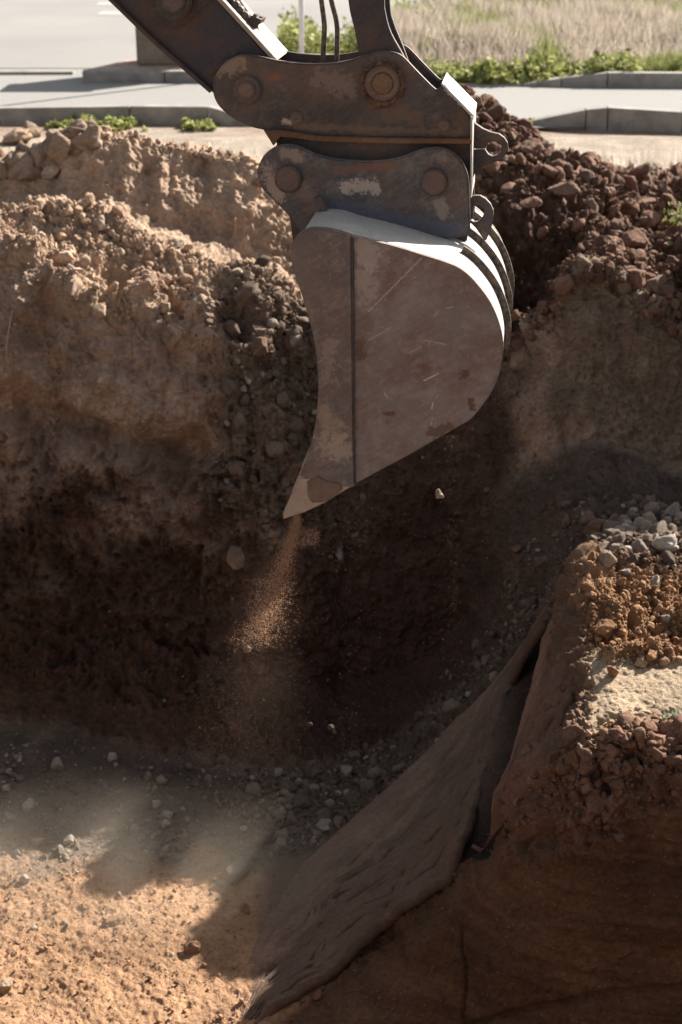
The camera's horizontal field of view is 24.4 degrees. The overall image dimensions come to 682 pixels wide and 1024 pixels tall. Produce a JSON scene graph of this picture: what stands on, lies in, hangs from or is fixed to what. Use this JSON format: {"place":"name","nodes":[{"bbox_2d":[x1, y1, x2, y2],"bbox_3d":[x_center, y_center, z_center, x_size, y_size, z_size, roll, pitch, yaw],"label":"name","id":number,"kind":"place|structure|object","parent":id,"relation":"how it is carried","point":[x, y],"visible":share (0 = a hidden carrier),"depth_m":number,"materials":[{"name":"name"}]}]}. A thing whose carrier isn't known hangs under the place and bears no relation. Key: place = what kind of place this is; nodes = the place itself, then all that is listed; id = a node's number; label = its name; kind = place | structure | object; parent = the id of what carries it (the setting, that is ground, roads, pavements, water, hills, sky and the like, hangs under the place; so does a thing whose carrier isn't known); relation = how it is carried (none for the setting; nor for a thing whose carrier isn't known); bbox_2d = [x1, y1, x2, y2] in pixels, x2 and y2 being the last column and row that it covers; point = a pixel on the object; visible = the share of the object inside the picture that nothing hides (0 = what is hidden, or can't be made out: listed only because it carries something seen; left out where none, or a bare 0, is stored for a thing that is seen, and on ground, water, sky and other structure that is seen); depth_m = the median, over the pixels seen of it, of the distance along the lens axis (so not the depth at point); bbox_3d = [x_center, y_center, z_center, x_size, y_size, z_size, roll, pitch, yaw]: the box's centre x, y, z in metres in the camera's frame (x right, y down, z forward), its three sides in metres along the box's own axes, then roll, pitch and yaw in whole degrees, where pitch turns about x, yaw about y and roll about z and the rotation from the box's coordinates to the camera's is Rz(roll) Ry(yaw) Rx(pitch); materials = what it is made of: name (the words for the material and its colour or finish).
{"place":"outdoors","nodes":[
{"label":"outdoors","id":0,"kind":"place"},
{"bbox_2d":[90,54,326,69],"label":"traffic island","id":1,"kind":"structure","parent":0,"point":[131,64],"depth_m":16.79,"materials":[{"name":"grey concrete"}]},
{"bbox_2d":[135,27,176,64],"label":"concrete plinth","id":2,"kind":"structure","parent":1,"relation":"on","point":[148,52],"depth_m":16.82,"materials":[{"name":"grey concrete"}]},
{"bbox_2d":[299,0,303,52],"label":"lamp post","id":3,"kind":"object","parent":1,"relation":"on","point":[301,26],"depth_m":17.23,"materials":[{"name":"grey metal"}]},
{"bbox_2d":[0,0,419,67],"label":"road","id":4,"kind":"structure","parent":0,"point":[58,34],"depth_m":21.53,"materials":[{"name":"grey asphalt"}]},
{"bbox_2d":[96,2,112,4],"bbox_3d":[-3.606,-8.101,25.106,0.550,0.001,0.600,0,23,0],"label":"road marking","id":5,"kind":"object","parent":4,"relation":"on","point":[104,3],"visible":0.4,"depth_m":25.12,"materials":[{"name":"grey paint"}]},
{"bbox_2d":[97,11,122,14],"bbox_3d":[-3.351,-7.477,23.607,0.550,0.001,0.600,0,23,0],"label":"road marking","id":6,"kind":"object","parent":4,"relation":"on","point":[110,13],"visible":0.6,"depth_m":23.52,"materials":[{"name":"grey paint"}]},
{"bbox_2d":[227,545,244,569],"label":"falling clod","id":7,"kind":"object","parent":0,"point":[235,558],"visible":1,"depth_m":6.34,"materials":[{"name":"brown soil"}]},
{"bbox_2d":[243,645,251,653],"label":"falling clod","id":8,"kind":"object","parent":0,"point":[247,650],"visible":0.97,"depth_m":6.62,"materials":[{"name":"brown soil"}]},
{"bbox_2d":[269,529,275,537],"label":"falling clod","id":9,"kind":"object","parent":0,"point":[272,533],"visible":1,"depth_m":5.98,"materials":[{"name":"brown soil"}]},
{"bbox_2d":[108,0,513,518],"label":"excavator arm","id":10,"kind":"object","parent":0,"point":[374,160],"visible":1,"depth_m":5.70},
{"bbox_2d":[225,513,319,649],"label":"falling dirt","id":11,"kind":"structure","parent":10,"relation":"hanging from","point":[295,526],"depth_m":6.07,"materials":[{"name":"brown soil"}]},
{"bbox_2d":[90,388,543,869],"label":"drifting grains","id":12,"kind":"object","parent":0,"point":[278,681],"visible":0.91,"depth_m":6.78},
{"bbox_2d":[327,724,333,730],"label":"falling clod","id":13,"kind":"object","parent":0,"point":[330,727],"visible":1,"depth_m":7.23,"materials":[{"name":"brown soil"}]},
{"bbox_2d":[0,93,681,1023],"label":"pit ground","id":14,"kind":"structure","parent":0,"point":[516,935],"depth_m":9.61,"materials":[{"name":"soil"}]},
{"bbox_2d":[0,977,12,993],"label":"stone","id":15,"kind":"object","parent":14,"relation":"on","point":[6,984],"visible":1,"depth_m":7.31,"materials":[{"name":"beige stone"}]},
{"bbox_2d":[6,310,24,399],"bbox_3d":[-1.991,-0.942,9.637,0.030,0.617,0.227,4,23,9],"label":"root","id":16,"kind":"object","parent":14,"relation":"hanging from","point":[6,349],"visible":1,"depth_m":9.51,"materials":[{"name":"beige plant"}]},
{"bbox_2d":[2,127,32,144],"bbox_3d":[-2.688,-3.111,13.096,0.261,0.146,0.302,0,23,0],"label":"stone","id":17,"kind":"object","parent":14,"relation":"on","point":[16,135],"visible":0.95,"depth_m":13.00,"materials":[{"name":"beige stone"}]},
{"bbox_2d":[19,874,29,884],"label":"stone","id":18,"kind":"object","parent":14,"relation":"on","point":[24,879],"visible":1,"depth_m":8.05,"materials":[{"name":"beige stone"}]},
{"bbox_2d":[23,121,39,137],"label":"stone","id":19,"kind":"object","parent":14,"relation":"on","point":[35,130],"visible":0.62,"depth_m":13.36,"materials":[{"name":"beige stone"}]},
{"bbox_2d":[28,225,36,235],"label":"stone","id":20,"kind":"object","parent":14,"relation":"on","point":[32,230],"visible":0.69,"depth_m":9.91,"materials":[{"name":"beige stone"}]},
{"bbox_2d":[30,924,36,929],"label":"stone","id":21,"kind":"object","parent":14,"relation":"on","point":[33,927],"visible":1,"depth_m":7.71,"materials":[{"name":"beige stone"}]},
{"bbox_2d":[40,165,59,179],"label":"stone","id":22,"kind":"object","parent":14,"relation":"on","point":[49,172],"visible":1,"depth_m":10.75,"materials":[{"name":"beige stone"}]},
{"bbox_2d":[46,345,64,399],"bbox_3d":[-1.754,-0.863,9.652,0.134,0.374,0.093,0,23,0],"label":"root","id":23,"kind":"object","parent":14,"relation":"on","point":[59,376],"visible":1,"depth_m":9.67,"materials":[{"name":"beige plant"}]},
{"bbox_2d":[0,119,111,181],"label":"heap lumps","id":24,"kind":"object","parent":14,"relation":"on","point":[22,162],"visible":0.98,"depth_m":10.75,"materials":[{"name":"brown soil"}]},
{"bbox_2d":[62,834,73,845],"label":"stone","id":25,"kind":"object","parent":14,"relation":"on","point":[67,839],"visible":0.98,"depth_m":8.42,"materials":[{"name":"beige stone"}]},
{"bbox_2d":[93,139,102,147],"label":"stone","id":26,"kind":"object","parent":14,"relation":"on","point":[98,144],"visible":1,"depth_m":10.70,"materials":[{"name":"beige stone"}]},
{"bbox_2d":[96,215,104,230],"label":"stone","id":27,"kind":"object","parent":14,"relation":"on","point":[100,220],"visible":1,"depth_m":10.10,"materials":[{"name":"beige stone"}]},
{"bbox_2d":[102,914,122,927],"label":"stone","id":28,"kind":"object","parent":14,"relation":"on","point":[112,920],"visible":1,"depth_m":7.77,"materials":[{"name":"beige stone"}]},
{"bbox_2d":[0,192,299,344],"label":"crumbs","id":29,"kind":"object","parent":14,"relation":"on","point":[65,257],"visible":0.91,"depth_m":9.94,"materials":[{"name":"brown soil"}]},
{"bbox_2d":[0,723,354,864],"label":"floor stones","id":30,"kind":"object","parent":14,"relation":"on","point":[29,804],"visible":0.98,"depth_m":8.72,"materials":[{"name":"grey stone"}]},
{"bbox_2d":[174,238,183,247],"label":"stone","id":31,"kind":"object","parent":14,"relation":"on","point":[179,242],"visible":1,"depth_m":10.19,"materials":[{"name":"beige stone"}]},
{"bbox_2d":[101,129,259,178],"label":"mound crumbs","id":32,"kind":"object","parent":14,"relation":"on","point":[210,157],"visible":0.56,"depth_m":10.87,"materials":[{"name":"brown soil"}]},
{"bbox_2d":[181,829,187,838],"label":"stone","id":33,"kind":"object","parent":14,"relation":"on","point":[184,834],"visible":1,"depth_m":8.52,"materials":[{"name":"grey stone"}]},
{"bbox_2d":[183,941,201,953],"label":"stone","id":34,"kind":"object","parent":14,"relation":"on","point":[189,947],"visible":1,"depth_m":7.55,"materials":[{"name":"brown stone"}]},
{"bbox_2d":[0,771,392,1023],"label":"floor crumbs","id":35,"kind":"object","parent":14,"relation":"on","point":[149,977],"visible":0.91,"depth_m":7.84,"materials":[{"name":"brown soil"}]},
{"bbox_2d":[209,829,215,835],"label":"stone","id":36,"kind":"object","parent":14,"relation":"on","point":[212,832],"visible":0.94,"depth_m":8.53,"materials":[{"name":"grey stone"}]},
{"bbox_2d":[230,267,242,274],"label":"stone","id":37,"kind":"object","parent":14,"relation":"on","point":[237,271],"visible":1,"depth_m":9.77,"materials":[{"name":"beige stone"}]},
{"bbox_2d":[224,855,250,885],"bbox_3d":[-0.538,1.863,8.161,0.117,0.119,0.196,12,25,27],"label":"stone","id":38,"kind":"object","parent":14,"relation":"on","point":[237,870],"visible":0.99,"depth_m":8.12,"materials":[{"name":"grey stone"}]},
{"bbox_2d":[240,903,250,914],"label":"stone","id":39,"kind":"object","parent":14,"relation":"on","point":[244,908],"visible":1,"depth_m":7.89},
{"bbox_2d":[242,270,254,279],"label":"stone","id":40,"kind":"object","parent":14,"relation":"on","point":[247,274],"visible":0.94,"depth_m":9.80,"materials":[{"name":"beige stone"}]},
{"bbox_2d":[245,375,251,384],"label":"stone","id":41,"kind":"object","parent":14,"relation":"on","point":[248,381],"visible":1,"depth_m":9.60,"materials":[{"name":"grey stone"}]},
{"bbox_2d":[254,179,260,186],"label":"stone","id":42,"kind":"object","parent":14,"relation":"on","point":[256,183],"visible":0.34,"depth_m":10.79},
{"bbox_2d":[253,337,267,356],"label":"stone","id":43,"kind":"object","parent":14,"relation":"on","point":[262,350],"visible":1,"depth_m":9.55,"materials":[{"name":"brown stone"}]},
{"bbox_2d":[187,255,385,588],"bbox_3d":[-0.331,-0.577,9.973,1.249,1.993,1.226,0,23,0],"label":"rubble","id":44,"kind":"object","parent":14,"relation":"on","point":[274,448],"visible":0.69,"depth_m":9.67,"materials":[{"name":"brown soil"}]},
{"bbox_2d":[303,759,324,777],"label":"stone","id":45,"kind":"object","parent":14,"relation":"on","point":[317,766],"visible":0.86,"depth_m":9.29,"materials":[{"name":"stone"}]},
{"bbox_2d":[314,818,331,832],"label":"stone","id":46,"kind":"object","parent":14,"relation":"on","point":[321,825],"visible":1,"depth_m":8.49,"materials":[{"name":"grey stone"}]},
{"bbox_2d":[0,266,680,756],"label":"wall crumbs","id":47,"kind":"object","parent":14,"relation":"on","point":[22,618],"depth_m":9.71,"materials":[{"name":"brown soil"}]},
{"bbox_2d":[214,589,555,865],"bbox_3d":[0.255,1.058,8.764,2.080,1.431,1.259,-5,23,-12],"label":"floor rubble","id":48,"kind":"object","parent":14,"relation":"on","point":[363,782],"visible":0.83,"depth_m":8.96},
{"bbox_2d":[231,606,551,1023],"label":"clay slab","id":49,"kind":"structure","parent":14,"relation":"on","point":[328,918],"depth_m":7.77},
{"bbox_2d":[282,710,681,1023],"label":"front clods","id":50,"kind":"object","parent":14,"relation":"on","point":[664,739],"visible":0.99,"depth_m":6.49,"materials":[{"name":"brown soil"}]},
{"bbox_2d":[484,486,489,493],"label":"stone","id":51,"kind":"object","parent":14,"relation":"on","point":[486,489],"visible":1,"depth_m":9.67,"materials":[{"name":"brown stone"}]},
{"bbox_2d":[511,544,523,552],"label":"stone","id":52,"kind":"object","parent":14,"relation":"on","point":[517,548],"visible":1,"depth_m":9.40,"materials":[{"name":"brown stone"}]},
{"bbox_2d":[510,346,530,369],"bbox_3d":[1.108,-0.951,9.739,0.204,0.151,0.107,-17,28,-36],"label":"stone","id":53,"kind":"object","parent":14,"relation":"on","point":[519,359],"visible":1,"depth_m":9.69,"materials":[{"name":"brown stone"}]},
{"bbox_2d":[519,138,540,155],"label":"stone","id":54,"kind":"object","parent":14,"relation":"on","point":[526,146],"visible":0.94,"depth_m":10.80,"materials":[{"name":"brown stone"}]},
{"bbox_2d":[471,609,589,854],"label":"clay slab","id":55,"kind":"structure","parent":14,"relation":"on","point":[546,699],"depth_m":7.06,"materials":[{"name":"brown soil"}]},
{"bbox_2d":[519,196,541,208],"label":"stone","id":56,"kind":"object","parent":14,"relation":"on","point":[532,202],"visible":1,"depth_m":10.14,"materials":[{"name":"brown stone"}]},
{"bbox_2d":[420,494,681,718],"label":"slope stones","id":57,"kind":"object","parent":14,"relation":"on","point":[588,516],"visible":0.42,"depth_m":9.03,"materials":[{"name":"grey stone"}]},
{"bbox_2d":[546,182,580,196],"bbox_3d":[1.464,-2.123,10.376,0.229,0.114,0.162,0,23,0],"label":"stone","id":58,"kind":"object","parent":14,"relation":"on","point":[560,189],"visible":0.99,"depth_m":10.33,"materials":[{"name":"brown stone"}]},
{"bbox_2d":[561,513,569,522],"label":"stone","id":59,"kind":"object","parent":14,"relation":"on","point":[564,520],"visible":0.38,"depth_m":9.16,"materials":[{"name":"stone"}]},
{"bbox_2d":[458,83,681,364],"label":"mound clods","id":60,"kind":"object","parent":14,"relation":"on","point":[554,167],"visible":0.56,"depth_m":10.48,"materials":[{"name":"brown soil"}]},
{"bbox_2d":[583,518,605,533],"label":"stone","id":61,"kind":"object","parent":14,"relation":"on","point":[595,525],"visible":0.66,"depth_m":8.68,"materials":[{"name":"brown stone"}]},
{"bbox_2d":[594,619,616,635],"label":"stone","id":62,"kind":"object","parent":14,"relation":"on","point":[604,627],"visible":1,"depth_m":7.16,"materials":[{"name":"brown stone"}]},
{"bbox_2d":[598,550,616,567],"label":"stone","id":63,"kind":"object","parent":14,"relation":"on","point":[607,558],"visible":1,"depth_m":7.61,"materials":[{"name":"grey stone"}]},
{"bbox_2d":[606,665,618,677],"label":"stone","id":64,"kind":"object","parent":14,"relation":"on","point":[613,672],"visible":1,"depth_m":6.85,"materials":[{"name":"brown stone"}]},
{"bbox_2d":[609,543,620,551],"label":"stone","id":65,"kind":"object","parent":14,"relation":"on","point":[613,546],"visible":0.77,"depth_m":7.82,"materials":[{"name":"grey stone"}]},
{"bbox_2d":[611,831,624,842],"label":"stone","id":66,"kind":"object","parent":14,"relation":"on","point":[618,836],"visible":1,"depth_m":6.51,"materials":[{"name":"brown stone"}]},
{"bbox_2d":[564,517,681,766],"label":"bench crumbs","id":67,"kind":"object","parent":14,"relation":"on","point":[587,585],"visible":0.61,"depth_m":7.32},
{"bbox_2d":[621,569,630,576],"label":"stone","id":68,"kind":"object","parent":14,"relation":"on","point":[626,572],"visible":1,"depth_m":7.57,"materials":[{"name":"grey stone"}]},
{"bbox_2d":[625,526,635,531],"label":"stone","id":69,"kind":"object","parent":14,"relation":"on","point":[630,528],"visible":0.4,"depth_m":8.29,"materials":[{"name":"grey stone"}]},
{"bbox_2d":[619,228,648,248],"bbox_3d":[1.888,-1.763,10.215,0.212,0.150,0.171,0,23,0],"label":"stone","id":70,"kind":"object","parent":14,"relation":"on","point":[635,238],"visible":0.82,"depth_m":10.16,"materials":[{"name":"brown stone"}]},
{"bbox_2d":[627,268,645,290],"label":"stone","id":71,"kind":"object","parent":14,"relation":"on","point":[636,279],"visible":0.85,"depth_m":9.57,"materials":[{"name":"brown stone"}]},
{"bbox_2d":[597,502,681,555],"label":"ledge stones","id":72,"kind":"object","parent":14,"relation":"on","point":[645,519],"visible":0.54,"depth_m":8.37,"materials":[{"name":"grey stone"}]},
{"bbox_2d":[642,197,655,204],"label":"stone","id":73,"kind":"object","parent":14,"relation":"on","point":[648,200],"visible":0.27,"depth_m":11.07,"materials":[{"name":"stone"}]},
{"bbox_2d":[646,648,657,660],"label":"stone","id":74,"kind":"object","parent":14,"relation":"on","point":[652,654],"visible":1,"depth_m":6.93,"materials":[{"name":"stone"}]},
{"bbox_2d":[650,575,659,586],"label":"stone","id":75,"kind":"object","parent":14,"relation":"on","point":[655,580],"visible":0.91,"depth_m":7.50,"materials":[{"name":"grey stone"}]},
{"bbox_2d":[651,534,678,551],"bbox_3d":[1.615,0.155,7.860,0.127,0.103,0.130,0,23,0],"label":"stone","id":76,"kind":"object","parent":14,"relation":"on","point":[667,542],"visible":0.96,"depth_m":7.82,"materials":[{"name":"white stone"}]},
{"bbox_2d":[660,614,670,623],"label":"stone","id":77,"kind":"object","parent":14,"relation":"on","point":[666,618],"visible":1,"depth_m":7.24,"materials":[{"name":"grey stone"}]},
{"bbox_2d":[651,199,681,233],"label":"weed","id":78,"kind":"object","parent":14,"relation":"on","point":[672,219],"visible":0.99,"depth_m":10.40,"materials":[{"name":"green plant"}]},
{"bbox_2d":[662,241,673,247],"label":"stone","id":79,"kind":"object","parent":14,"relation":"on","point":[668,244],"visible":1,"depth_m":10.21,"materials":[{"name":"stone"}]},
{"bbox_2d":[661,707,681,721],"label":"weed","id":80,"kind":"object","parent":14,"relation":"on","point":[675,710],"visible":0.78,"depth_m":6.56,"materials":[{"name":"green plant"}]},
{"bbox_2d":[663,502,680,515],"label":"stone","id":81,"kind":"object","parent":14,"relation":"on","point":[667,510],"visible":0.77,"depth_m":8.57,"materials":[{"name":"grey stone"}]},
{"bbox_2d":[0,68,681,126],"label":"pavement","id":82,"kind":"structure","parent":0,"point":[75,89],"depth_m":15.54,"materials":[{"name":"concrete"}]},
{"bbox_2d":[0,70,74,74],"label":"kerb","id":83,"kind":"structure","parent":82,"relation":"on","point":[37,72],"depth_m":17.01,"materials":[{"name":"concrete"}]},
{"bbox_2d":[0,104,247,125],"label":"kerb","id":84,"kind":"structure","parent":82,"relation":"on","point":[152,114],"depth_m":14.02,"materials":[{"name":"concrete"}]},
{"bbox_2d":[82,69,196,82],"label":"kerb","id":85,"kind":"structure","parent":82,"relation":"on","point":[131,76],"depth_m":16.41,"materials":[{"name":"concrete"}]},
{"bbox_2d":[461,71,681,87],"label":"kerb","id":86,"kind":"structure","parent":82,"relation":"on","point":[623,79],"depth_m":16.05,"materials":[{"name":"concrete"}]},
{"bbox_2d":[0,125,681,136],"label":"ground","id":87,"kind":"structure","parent":0,"point":[177,131],"depth_m":13.66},
{"bbox_2d":[45,113,534,131],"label":"kerb weeds","id":88,"kind":"object","parent":87,"relation":"on","point":[120,124],"visible":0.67,"depth_m":13.79,"materials":[{"name":"green plant"}]},
{"bbox_2d":[531,106,681,132],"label":"kerb","id":89,"kind":"structure","parent":87,"relation":"on","point":[618,118],"depth_m":13.69,"materials":[{"name":"concrete"}]},
{"bbox_2d":[435,489,443,498],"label":"falling clod","id":90,"kind":"object","parent":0,"point":[438,494],"visible":1,"depth_m":6.35,"materials":[{"name":"beige stone"}]},
{"bbox_2d":[390,0,681,71],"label":"dry grass","id":91,"kind":"structure","parent":0,"point":[649,32],"depth_m":18.02,"materials":[{"name":"plant"}]},
{"label":"field","id":92,"kind":"structure","parent":0,"visible":0},
{"bbox_2d":[276,0,681,85],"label":"green weeds","id":93,"kind":"object","parent":92,"relation":"on","point":[538,68],"visible":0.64,"depth_m":16.46,"materials":[{"name":"green plant"}]}
]}

